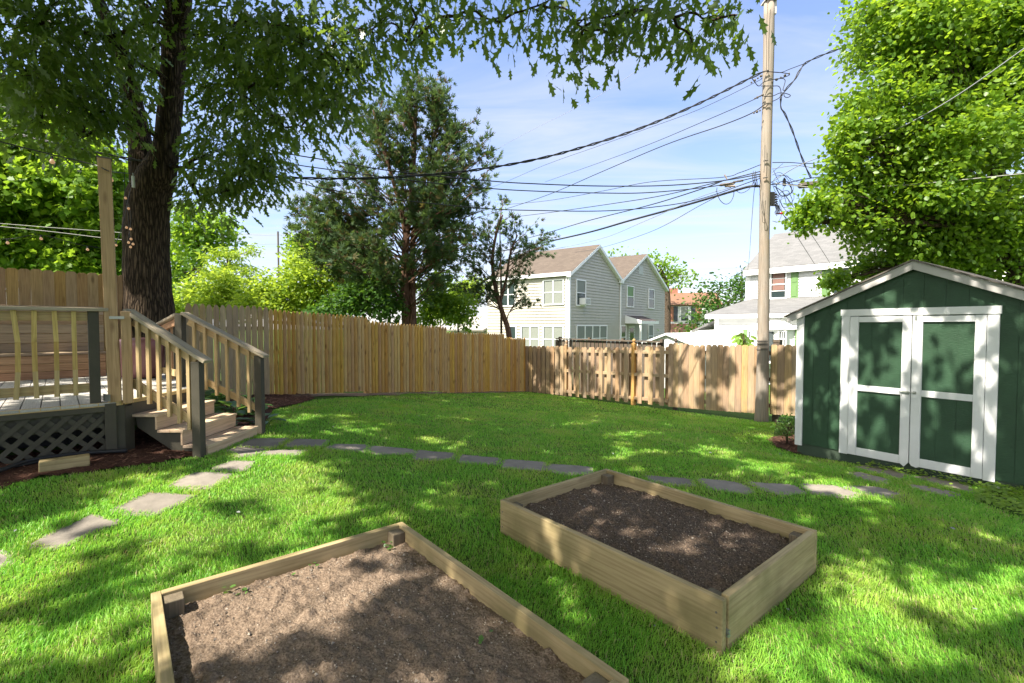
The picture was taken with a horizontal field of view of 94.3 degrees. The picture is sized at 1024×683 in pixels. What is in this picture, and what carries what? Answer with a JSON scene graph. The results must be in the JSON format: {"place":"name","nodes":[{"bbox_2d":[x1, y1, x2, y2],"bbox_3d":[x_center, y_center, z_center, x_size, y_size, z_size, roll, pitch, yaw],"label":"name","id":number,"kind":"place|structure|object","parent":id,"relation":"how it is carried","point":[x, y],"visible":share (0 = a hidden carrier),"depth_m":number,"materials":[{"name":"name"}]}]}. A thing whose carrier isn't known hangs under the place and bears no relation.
{"place":"outdoors","nodes":[
{"label":"outdoors","id":0,"kind":"place"},
{"bbox_2d":[119,338,164,378],"bbox_3d":[-5.574,0.244,7.163,0.632,0.603,0.634,0,2,0],"label":"covered grill","id":1,"kind":"object","parent":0,"point":[153,355],"visible":0.23,"depth_m":6.96,"materials":[{"name":"black plastic"}]},
{"bbox_2d":[288,391,524,396],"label":"bare earth","id":2,"kind":"structure","parent":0,"point":[347,394],"depth_m":12.02,"materials":[{"name":"soil"}]},
{"bbox_2d":[0,329,1023,682],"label":"lawn","id":3,"kind":"structure","parent":0,"point":[580,449],"depth_m":3.56,"materials":[{"name":"plant"}]},
{"bbox_2d":[0,550,12,568],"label":"flagstone","id":4,"kind":"object","parent":3,"relation":"on","point":[3,558],"visible":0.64,"depth_m":3.11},
{"bbox_2d":[0,267,122,394],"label":"tall board fence","id":5,"kind":"object","parent":3,"relation":"on","point":[50,288],"visible":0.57,"depth_m":7.81,"materials":[{"name":"wood"}]},
{"bbox_2d":[0,70,128,278],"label":"maple tree","id":6,"kind":"object","parent":3,"relation":"on","point":[30,197],"visible":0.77,"depth_m":12.87,"materials":[{"name":"green plant"}]},
{"bbox_2d":[29,514,120,551],"bbox_3d":[-3.167,1.396,3.442,0.324,0.104,0.476,1,2,16],"label":"flagstone","id":7,"kind":"object","parent":3,"relation":"on","point":[76,529],"visible":0.75,"depth_m":3.45,"materials":[{"name":"stone"}]},
{"bbox_2d":[0,427,192,488],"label":"mulch","id":8,"kind":"object","parent":3,"relation":"on","point":[148,448],"visible":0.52,"depth_m":4.70,"materials":[{"name":"soil"}]},
{"bbox_2d":[38,454,89,471],"bbox_3d":[-4.159,1.131,4.420,0.347,0.105,0.130,-2,3,-42],"label":"landscape timber","id":9,"kind":"object","parent":8,"relation":"on","point":[54,464],"visible":1,"depth_m":4.37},
{"bbox_2d":[0,449,127,472],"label":"drain pipe","id":10,"kind":"object","parent":8,"relation":"on","point":[8,467],"visible":0.92,"depth_m":4.57,"materials":[{"name":"black plastic"}]},
{"bbox_2d":[0,155,268,463],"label":"timber deck","id":11,"kind":"structure","parent":3,"relation":"on","point":[112,408],"depth_m":4.92,"materials":[{"name":"brown wood"}]},
{"bbox_2d":[0,305,105,381],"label":"deck bench","id":12,"kind":"object","parent":11,"relation":"on","point":[45,344],"visible":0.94,"depth_m":7.14,"materials":[{"name":"wood"}]},
{"bbox_2d":[0,141,130,181],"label":"light cord","id":13,"kind":"object","parent":11,"relation":"attached to","point":[51,161],"visible":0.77,"depth_m":4.64,"materials":[{"name":"black plastic"}]},
{"bbox_2d":[0,188,130,250],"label":"string lights","id":14,"kind":"object","parent":11,"relation":"hanging from","point":[41,238],"visible":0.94,"depth_m":6.65,"materials":[{"name":"black plastic"}]},
{"bbox_2d":[110,492,196,515],"bbox_3d":[-2.943,1.345,3.891,0.490,0.099,0.402,0,2,0],"label":"flagstone","id":15,"kind":"object","parent":3,"relation":"on","point":[153,502],"visible":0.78,"depth_m":3.89,"materials":[{"name":"stone"}]},
{"bbox_2d":[172,271,212,312],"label":"flowering shrub","id":16,"kind":"object","parent":3,"relation":"on","point":[187,285],"visible":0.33,"depth_m":18.64,"materials":[{"name":"green plant"}]},
{"bbox_2d":[168,472,232,490],"bbox_3d":[-2.858,1.295,4.384,0.414,0.085,0.448,0,2,0],"label":"flagstone","id":17,"kind":"object","parent":3,"relation":"on","point":[202,478],"visible":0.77,"depth_m":4.36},
{"bbox_2d":[170,199,250,341],"bbox_3d":[-17.977,-3.444,27.058,6.057,9.021,5.488,0,2,0],"label":"background tree","id":18,"kind":"object","parent":3,"relation":"on","point":[184,255],"visible":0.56,"depth_m":25.95,"materials":[{"name":"green plant"}]},
{"bbox_2d":[177,262,248,367],"bbox_3d":[-11.056,-0.733,18.149,2.771,4.588,2.904,0,2,0],"label":"flowering shrub","id":19,"kind":"object","parent":3,"relation":"on","point":[216,291],"visible":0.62,"depth_m":17.65,"materials":[{"name":"green plant"}]},
{"bbox_2d":[205,387,243,403],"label":"hosta","id":20,"kind":"object","parent":3,"relation":"on","point":[208,393],"visible":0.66,"depth_m":8.29,"materials":[{"name":"green plant"}]},
{"bbox_2d":[185,303,269,394],"bbox_3d":[-5.844,0.213,9.716,0.066,1.940,1.644,2,3,43],"label":"weathered picket fence","id":21,"kind":"object","parent":3,"relation":"on","point":[241,322],"visible":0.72,"depth_m":9.80,"materials":[{"name":"brown wood"}]},
{"bbox_2d":[194,243,267,287],"bbox_3d":[-12.880,-1.668,21.924,3.339,5.803,2.065,0,2,0],"label":"golden conifer","id":22,"kind":"object","parent":3,"relation":"on","point":[230,256],"visible":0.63,"depth_m":21.73,"materials":[{"name":"green plant"}]},
{"bbox_2d":[212,460,254,471],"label":"flagstone","id":23,"kind":"object","parent":3,"relation":"on","point":[235,464],"visible":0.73,"depth_m":4.79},
{"bbox_2d":[226,447,266,457],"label":"flagstone","id":24,"kind":"object","parent":3,"relation":"on","point":[241,451],"visible":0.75,"depth_m":5.32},
{"bbox_2d":[234,438,288,448],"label":"flagstone","id":25,"kind":"object","parent":3,"relation":"on","point":[260,442],"visible":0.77,"depth_m":5.71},
{"bbox_2d":[222,267,309,351],"bbox_3d":[-8.726,-0.549,17.131,3.013,4.286,2.400,0,2,0],"label":"flowering shrub","id":26,"kind":"object","parent":3,"relation":"on","point":[261,295],"visible":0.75,"depth_m":16.73,"materials":[{"name":"green plant"}]},
{"bbox_2d":[222,392,313,433],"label":"mulch","id":27,"kind":"object","parent":3,"relation":"on","point":[276,400],"visible":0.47,"depth_m":9.04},
{"bbox_2d":[205,398,254,415],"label":"hosta","id":28,"kind":"object","parent":27,"relation":"on","point":[241,411],"visible":0.56,"depth_m":7.13,"materials":[{"name":"green plant"}]},
{"bbox_2d":[236,405,286,424],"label":"hosta","id":29,"kind":"object","parent":27,"relation":"on","point":[269,416],"visible":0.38,"depth_m":6.59,"materials":[{"name":"green plant"}]},
{"bbox_2d":[262,449,306,455],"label":"flagstone","id":30,"kind":"object","parent":3,"relation":"on","point":[276,451],"visible":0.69,"depth_m":5.39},
{"bbox_2d":[268,241,341,370],"bbox_3d":[-7.326,-1.036,17.477,3.012,5.236,3.291,-1,2,-36],"label":"flowering shrub","id":31,"kind":"object","parent":3,"relation":"on","point":[300,270],"visible":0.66,"depth_m":16.86,"materials":[{"name":"green plant"}]},
{"bbox_2d":[284,439,329,447],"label":"flagstone","id":32,"kind":"object","parent":3,"relation":"on","point":[307,442],"visible":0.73,"depth_m":5.86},
{"bbox_2d":[277,216,378,362],"bbox_3d":[-7.832,-2.109,21.131,4.924,7.141,2.997,0,2,0],"label":"green bush","id":33,"kind":"object","parent":3,"relation":"on","point":[307,245],"visible":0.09,"depth_m":20.63,"materials":[{"name":"green plant"}]},
{"bbox_2d":[325,444,369,452],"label":"flagstone","id":34,"kind":"object","parent":3,"relation":"on","point":[358,447],"visible":0.68,"depth_m":5.82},
{"bbox_2d":[301,269,409,325],"bbox_3d":[-4.855,-0.317,14.499,3.450,3.995,2.576,0,2,0],"label":"green bush","id":35,"kind":"object","parent":3,"relation":"on","point":[352,298],"visible":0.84,"depth_m":14.10,"materials":[{"name":"green plant"}]},
{"bbox_2d":[0,0,776,373],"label":"oak tree","id":36,"kind":"object","parent":3,"relation":"on","point":[146,260],"visible":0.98,"depth_m":6.75,"materials":[{"name":"green plant"}]},
{"bbox_2d":[124,170,134,247],"bbox_3d":[-6.299,-2.217,7.804,0.174,1.368,0.064,0,2,0],"label":"hanging light string","id":37,"kind":"object","parent":36,"relation":"hanging from","point":[126,227],"visible":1,"depth_m":7.81,"materials":[{"name":"black plastic"}]},
{"bbox_2d":[275,65,503,326],"bbox_3d":[-3.952,-3.632,15.042,7.424,10.388,4.562,0,2,0],"label":"cedar tree","id":38,"kind":"object","parent":3,"relation":"on","point":[342,243],"visible":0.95,"depth_m":14.57,"materials":[{"name":"green plant"}]},
{"bbox_2d":[151,522,628,682],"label":"raised bed","id":39,"kind":"object","parent":3,"relation":"on","point":[168,603],"visible":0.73,"depth_m":2.47,"materials":[{"name":"wood"}]},
{"bbox_2d":[165,542,584,682],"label":"soil","id":40,"kind":"structure","parent":39,"relation":"in","point":[404,612],"depth_m":2.23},
{"bbox_2d":[367,446,416,454],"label":"flagstone","id":41,"kind":"object","parent":3,"relation":"on","point":[385,449],"visible":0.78,"depth_m":5.83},
{"bbox_2d":[269,309,524,394],"bbox_3d":[-2.431,0.550,13.478,0.180,2.721,8.490,2,3,43],"label":"stockade fence","id":42,"kind":"object","parent":3,"relation":"on","point":[413,358],"visible":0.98,"depth_m":12.36,"materials":[{"name":"brown wood"}]},
{"bbox_2d":[412,450,456,460],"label":"flagstone","id":43,"kind":"object","parent":3,"relation":"on","point":[424,454],"visible":0.7,"depth_m":5.75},
{"bbox_2d":[400,266,481,332],"bbox_3d":[-2.456,-0.541,16.634,2.988,4.303,2.063,0,2,0],"label":"green bush","id":44,"kind":"object","parent":3,"relation":"on","point":[446,309],"visible":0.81,"depth_m":16.43,"materials":[{"name":"green plant"}]},
{"bbox_2d":[434,273,492,332],"bbox_3d":[-2.334,-0.903,22.063,3.068,4.670,2.722,0,2,0],"label":"green bush","id":45,"kind":"object","parent":3,"relation":"on","point":[463,282],"visible":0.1,"depth_m":21.71,"materials":[{"name":"green plant"}]},
{"bbox_2d":[456,454,501,465],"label":"flagstone","id":46,"kind":"object","parent":3,"relation":"on","point":[475,458],"visible":0.57,"depth_m":5.71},
{"bbox_2d":[486,197,514,334],"bbox_3d":[-0.437,-2.047,18.487,1.032,7.386,0.853,1,2,35],"label":"sapling","id":47,"kind":"object","parent":3,"relation":"on","point":[500,259],"visible":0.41,"depth_m":18.50,"materials":[{"name":"green plant"}]},
{"bbox_2d":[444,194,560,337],"bbox_3d":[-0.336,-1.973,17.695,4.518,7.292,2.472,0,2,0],"label":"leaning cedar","id":48,"kind":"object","parent":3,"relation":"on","point":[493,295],"visible":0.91,"depth_m":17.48,"materials":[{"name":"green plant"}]},
{"bbox_2d":[500,459,546,470],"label":"flagstone","id":49,"kind":"object","parent":3,"relation":"on","point":[522,464],"visible":0.73,"depth_m":5.57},
{"bbox_2d":[446,244,668,365],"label":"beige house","id":50,"kind":"structure","parent":3,"relation":"on","point":[596,293],"depth_m":31.22,"materials":[{"name":"plastic"}]},
{"bbox_2d":[502,283,515,306],"bbox_3d":[-0.252,-3.082,31.253,1.260,1.560,0.090,1,2,38],"label":"window","id":51,"kind":"structure","parent":50,"relation":"in","point":[506,303],"depth_m":31.22,"materials":[{"name":"clear glass"}]},
{"bbox_2d":[521,326,539,346],"bbox_3d":[1.153,-0.162,30.238,1.440,1.690,0.090,1,2,38],"label":"window","id":52,"kind":"structure","parent":50,"relation":"in","point":[531,334],"depth_m":30.17,"materials":[{"name":"clear glass"}]},
{"bbox_2d":[542,279,563,304],"bbox_3d":[2.526,-3.010,29.060,1.540,1.560,0.090,1,2,38],"label":"window","id":53,"kind":"structure","parent":50,"relation":"in","point":[553,290],"depth_m":29.01,"materials":[{"name":"clear glass"}]},
{"bbox_2d":[542,326,563,347],"bbox_3d":[2.526,-0.126,29.154,1.540,1.690,0.090,1,2,38],"label":"window","id":54,"kind":"structure","parent":50,"relation":"in","point":[549,333],"depth_m":29.23,"materials":[{"name":"clear glass"}]},
{"bbox_2d":[575,279,585,305],"bbox_3d":[4.274,-3.012,29.418,0.090,1.640,1.170,1,2,38],"label":"window","id":55,"kind":"structure","parent":50,"relation":"in","point":[580,284],"depth_m":29.34,"materials":[{"name":"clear glass"}]},
{"bbox_2d":[576,325,606,352],"bbox_3d":[5.195,-0.196,30.676,0.090,1.730,4.040,1,2,38],"label":"window","id":56,"kind":"structure","parent":50,"relation":"in","point":[582,331],"depth_m":30.61,"materials":[{"name":"clear glass"}]},
{"bbox_2d":[626,285,633,307],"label":"window","id":57,"kind":"structure","parent":50,"relation":"in","point":[630,289],"depth_m":35.05,"materials":[{"name":"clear glass"}]},
{"bbox_2d":[648,324,653,339],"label":"window","id":58,"kind":"structure","parent":50,"relation":"in","point":[650,327],"depth_m":38.20,"materials":[{"name":"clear glass"}]},
{"bbox_2d":[648,289,654,308],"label":"window","id":59,"kind":"structure","parent":50,"relation":"in","point":[651,292],"depth_m":38.20,"materials":[{"name":"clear glass"}]},
{"bbox_2d":[545,464,592,474],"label":"flagstone","id":60,"kind":"object","parent":3,"relation":"on","point":[571,469],"visible":0.72,"depth_m":5.44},
{"bbox_2d":[555,337,663,401],"bbox_3d":[3.014,0.812,15.586,0.185,1.860,4.470,-2,2,-39],"label":"neighbour fence","id":61,"kind":"object","parent":3,"relation":"on","point":[573,344],"visible":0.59,"depth_m":15.36,"materials":[{"name":"wood"}]},
{"bbox_2d":[607,246,699,333],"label":"distant tree","id":62,"kind":"object","parent":3,"relation":"on","point":[675,274],"visible":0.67,"depth_m":55.55,"materials":[{"name":"green plant"}]},
{"bbox_2d":[500,469,816,654],"bbox_3d":[0.986,1.409,3.474,1.302,0.297,1.821,-2,2,-39],"label":"raised bed","id":63,"kind":"object","parent":3,"relation":"on","point":[719,620],"visible":0.77,"depth_m":2.92,"materials":[{"name":"wood"}]},
{"bbox_2d":[524,483,788,591],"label":"soil","id":64,"kind":"structure","parent":63,"relation":"in","point":[705,549],"depth_m":3.38,"materials":[{"name":"soil"}]},
{"bbox_2d":[525,338,795,421],"bbox_3d":[3.568,0.926,12.921,0.226,2.105,9.756,-2,2,-39],"label":"board fence","id":65,"kind":"object","parent":3,"relation":"on","point":[730,376],"visible":0.83,"depth_m":12.05,"materials":[{"name":"brown wood"}]},
{"bbox_2d":[645,475,696,486],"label":"flagstone","id":66,"kind":"object","parent":3,"relation":"on","point":[676,480],"visible":0.69,"depth_m":5.05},
{"bbox_2d":[670,288,721,332],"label":"brick house","id":67,"kind":"structure","parent":3,"relation":"on","point":[678,308],"depth_m":59.53,"materials":[{"name":"orange"}]},
{"bbox_2d":[680,307,688,320],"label":"window","id":68,"kind":"structure","parent":67,"relation":"in","point":[683,310],"depth_m":59.41,"materials":[{"name":"white glass"}]},
{"bbox_2d":[637,332,755,387],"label":"white garage","id":69,"kind":"structure","parent":3,"relation":"on","point":[708,338],"depth_m":19.33,"materials":[{"name":"metal"}]},
{"bbox_2d":[658,267,745,332],"bbox_3d":[12.650,-1.498,30.171,6.237,6.325,4.134,0,2,0],"label":"crape myrtle","id":70,"kind":"object","parent":3,"relation":"on","point":[717,305],"visible":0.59,"depth_m":29.79,"materials":[{"name":"green plant"}]},
{"bbox_2d":[697,478,753,494],"bbox_3d":[2.197,1.503,4.898,0.550,0.049,0.383,1,2,23],"label":"flagstone","id":71,"kind":"object","parent":3,"relation":"on","point":[729,486],"visible":0.77,"depth_m":4.89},
{"bbox_2d":[724,261,745,303],"bbox_3d":[16.227,-2.074,34.002,2.833,7.228,2.664,0,2,0],"label":"dark conifer","id":72,"kind":"object","parent":3,"relation":"on","point":[738,285],"visible":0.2,"depth_m":33.85,"materials":[{"name":"green plant"}]},
{"bbox_2d":[731,333,756,345],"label":"catalpa seedling","id":73,"kind":"object","parent":3,"relation":"on","point":[742,341],"visible":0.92,"depth_m":12.21,"materials":[{"name":"green plant"}]},
{"bbox_2d":[751,0,789,421],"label":"utility pole","id":74,"kind":"object","parent":3,"relation":"on","point":[767,197],"visible":0.98,"depth_m":10.08,"materials":[{"name":"brown wood"}]},
{"bbox_2d":[0,96,760,186],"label":"overhead wire","id":75,"kind":"object","parent":74,"relation":"attached to","point":[519,182],"visible":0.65,"depth_m":9.87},
{"bbox_2d":[2,106,760,193],"bbox_3d":[-2.935,-3.992,9.792,16.499,1.762,0.023,0,2,-2],"label":"overhead wire","id":76,"kind":"object","parent":74,"relation":"attached to","point":[516,190],"visible":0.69,"depth_m":9.93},
{"bbox_2d":[720,174,742,186],"bbox_3d":[4.673,-3.425,10.125,0.524,0.280,0.059,0,2,0],"label":"cable splice","id":77,"kind":"object","parent":76,"relation":"attached to","point":[730,185],"visible":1,"depth_m":10.11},
{"bbox_2d":[497,181,722,245],"bbox_3d":[1.480,-4.012,17.000,0.053,0.744,15.080,-1,2,-24],"label":"overhead wire","id":78,"kind":"object","parent":77,"relation":"attached to","point":[628,210],"visible":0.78,"depth_m":12.78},
{"bbox_2d":[527,187,730,252],"bbox_3d":[2.333,-3.787,17.018,0.121,0.786,14.573,-1,2,-19],"label":"overhead wire","id":79,"kind":"object","parent":77,"relation":"attached to","point":[646,220],"visible":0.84,"depth_m":12.94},
{"bbox_2d":[0,71,763,179],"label":"overhead wire","id":80,"kind":"object","parent":74,"relation":"attached to","point":[476,169],"visible":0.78,"depth_m":9.26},
{"bbox_2d":[188,171,760,211],"bbox_3d":[-0.493,-3.058,9.518,11.671,0.829,0.025,0,2,-6],"label":"overhead wire","id":81,"kind":"object","parent":74,"relation":"attached to","point":[518,210],"visible":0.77,"depth_m":9.60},
{"bbox_2d":[474,104,764,218],"bbox_3d":[1.551,-5.769,17.904,0.099,1.166,17.594,-1,2,-26],"label":"overhead wire","id":82,"kind":"object","parent":74,"relation":"attached to","point":[644,153],"visible":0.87,"depth_m":13.07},
{"bbox_2d":[487,185,760,253],"bbox_3d":[1.802,-4.013,18.000,0.096,0.929,17.281,-1,2,-24],"label":"overhead wire","id":83,"kind":"object","parent":74,"relation":"attached to","point":[725,193],"visible":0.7,"depth_m":13.07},
{"bbox_2d":[493,78,761,186],"bbox_3d":[1.224,-5.975,15.896,0.073,0.664,14.363,-1,2,-34],"label":"overhead wire","id":84,"kind":"object","parent":74,"relation":"attached to","point":[647,128],"visible":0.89,"depth_m":12.29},
{"bbox_2d":[504,164,760,204],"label":"overhead wire","id":85,"kind":"object","parent":74,"relation":"attached to","point":[652,181],"visible":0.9,"depth_m":12.92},
{"bbox_2d":[507,171,759,217],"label":"overhead wire","id":86,"kind":"object","parent":74,"relation":"attached to","point":[644,198],"visible":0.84,"depth_m":13.63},
{"bbox_2d":[546,99,753,181],"bbox_3d":[3.543,-6.907,17.856,0.069,2.967,16.243,0,2,-12],"label":"overhead wire","id":87,"kind":"object","parent":74,"relation":"attached to","point":[665,137],"visible":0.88,"depth_m":13.45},
{"bbox_2d":[716,171,760,203],"bbox_3d":[4.806,-3.268,10.076,0.914,0.701,0.062,0,2,0],"label":"drip loop","id":88,"kind":"object","parent":74,"relation":"hanging from","point":[755,184],"visible":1,"depth_m":10.06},
{"bbox_2d":[751,71,790,101],"bbox_3d":[5.401,-5.311,9.903,0.833,0.640,0.016,0,2,0],"label":"service connection","id":89,"kind":"object","parent":74,"relation":"attached to","point":[775,85],"visible":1,"depth_m":9.90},
{"bbox_2d":[772,164,801,221],"bbox_3d":[6.024,-3.152,10.084,1.020,1.240,0.117,0,2,0],"label":"coiled cable","id":90,"kind":"object","parent":74,"relation":"hanging from","point":[789,193],"visible":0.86,"depth_m":10.06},
{"bbox_2d":[781,43,856,95],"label":"overhead wire","id":91,"kind":"object","parent":74,"relation":"attached to","point":[790,84],"visible":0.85,"depth_m":10.04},
{"bbox_2d":[780,96,811,178],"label":"overhead wire","id":92,"kind":"object","parent":91,"relation":"hanging from","point":[796,142],"visible":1,"depth_m":10.04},
{"bbox_2d":[771,48,1023,182],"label":"overhead wire","id":93,"kind":"object","parent":74,"relation":"attached to","point":[924,114],"visible":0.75,"depth_m":7.98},
{"bbox_2d":[773,173,1023,187],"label":"overhead wire","id":94,"kind":"object","parent":74,"relation":"attached to","point":[921,183],"visible":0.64,"depth_m":8.28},
{"bbox_2d":[750,482,806,494],"bbox_3d":[2.707,1.507,4.835,0.451,0.048,0.397,0,2,0],"label":"flagstone","id":95,"kind":"object","parent":3,"relation":"on","point":[778,488],"visible":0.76,"depth_m":4.80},
{"bbox_2d":[767,435,799,452],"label":"mulch","id":96,"kind":"object","parent":3,"relation":"on","point":[780,441],"visible":0.52,"depth_m":7.50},
{"bbox_2d":[770,413,794,443],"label":"corner bush","id":97,"kind":"object","parent":96,"relation":"on","point":[788,430],"visible":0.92,"depth_m":7.46,"materials":[{"name":"green plant"}]},
{"bbox_2d":[800,483,859,498],"bbox_3d":[3.188,1.513,4.766,0.492,0.053,0.427,0,2,0],"label":"flagstone","id":98,"kind":"object","parent":3,"relation":"on","point":[826,489],"visible":0.73,"depth_m":4.75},
{"bbox_2d":[691,228,1005,384],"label":"white house","id":99,"kind":"structure","parent":3,"relation":"on","point":[793,268],"depth_m":22.21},
{"bbox_2d":[751,318,796,368],"bbox_3d":[11.183,0.088,20.602,0.790,2.180,1.924,-2,2,-40],"label":"bay window","id":100,"kind":"structure","parent":99,"relation":"in","point":[775,324],"depth_m":20.34,"materials":[{"name":"white metal"}]},
{"bbox_2d":[770,272,787,298],"bbox_3d":[12.788,-2.745,22.800,0.090,1.400,0.769,-2,2,-40],"label":"window","id":101,"kind":"structure","parent":99,"relation":"in","point":[778,281],"depth_m":22.79,"materials":[{"name":"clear glass"}]},
{"bbox_2d":[778,331,786,345],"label":"window","id":102,"kind":"structure","parent":99,"relation":"in","point":[782,335],"depth_m":20.03,"materials":[{"name":"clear glass"}]},
{"bbox_2d":[846,472,886,482],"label":"flagstone","id":103,"kind":"object","parent":3,"relation":"on","point":[870,477],"visible":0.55,"depth_m":5.42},
{"bbox_2d":[846,486,905,498],"bbox_3d":[3.650,1.524,4.760,0.468,0.062,0.398,0,2,0],"label":"flagstone","id":104,"kind":"object","parent":3,"relation":"on","point":[880,490],"visible":0.59,"depth_m":4.78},
{"bbox_2d":[853,465,909,477],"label":"flagstone","id":105,"kind":"object","parent":3,"relation":"on","point":[877,469],"visible":0.42,"depth_m":5.96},
{"bbox_2d":[773,0,1023,296],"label":"bright shade tree","id":106,"kind":"object","parent":3,"relation":"on","point":[922,57],"visible":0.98,"depth_m":8.62,"materials":[{"name":"green plant"}]},
{"bbox_2d":[784,259,1023,493],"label":"garden shed","id":107,"kind":"structure","parent":3,"relation":"on","point":[913,364],"depth_m":5.83,"materials":[{"name":"green paint"}]},
{"bbox_2d":[847,316,912,465],"bbox_3d":[4.763,0.618,6.176,0.030,1.890,0.660,-1,2,-35],"label":"door","id":108,"kind":"structure","parent":107,"relation":"in","point":[880,355],"depth_m":6.16,"materials":[{"name":"green paint"}]},
{"bbox_2d":[909,315,987,478],"bbox_3d":[5.144,0.628,5.628,0.030,1.875,0.656,-1,2,-35],"label":"door","id":109,"kind":"structure","parent":107,"relation":"in","point":[948,373],"depth_m":5.61,"materials":[{"name":"green paint"}]},
{"bbox_2d":[840,460,1023,513],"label":"ground ivy","id":110,"kind":"object","parent":3,"relation":"on","point":[989,499],"visible":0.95,"depth_m":4.97,"materials":[{"name":"green plant"}]},
{"bbox_2d":[910,484,960,496],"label":"flagstone","id":111,"kind":"object","parent":3,"relation":"on","point":[933,490],"visible":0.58,"depth_m":4.95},
{"bbox_2d":[911,475,973,493],"bbox_3d":[5.008,1.635,5.393,0.434,0.106,0.814,0,2,0],"label":"flagstone","id":112,"kind":"object","parent":3,"relation":"on","point":[956,485],"visible":0.56,"depth_m":5.46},
{"bbox_2d":[0,0,1023,328],"label":"sky","id":113,"kind":"structure","parent":0,"point":[717,234],"materials":[{"name":"blue"}]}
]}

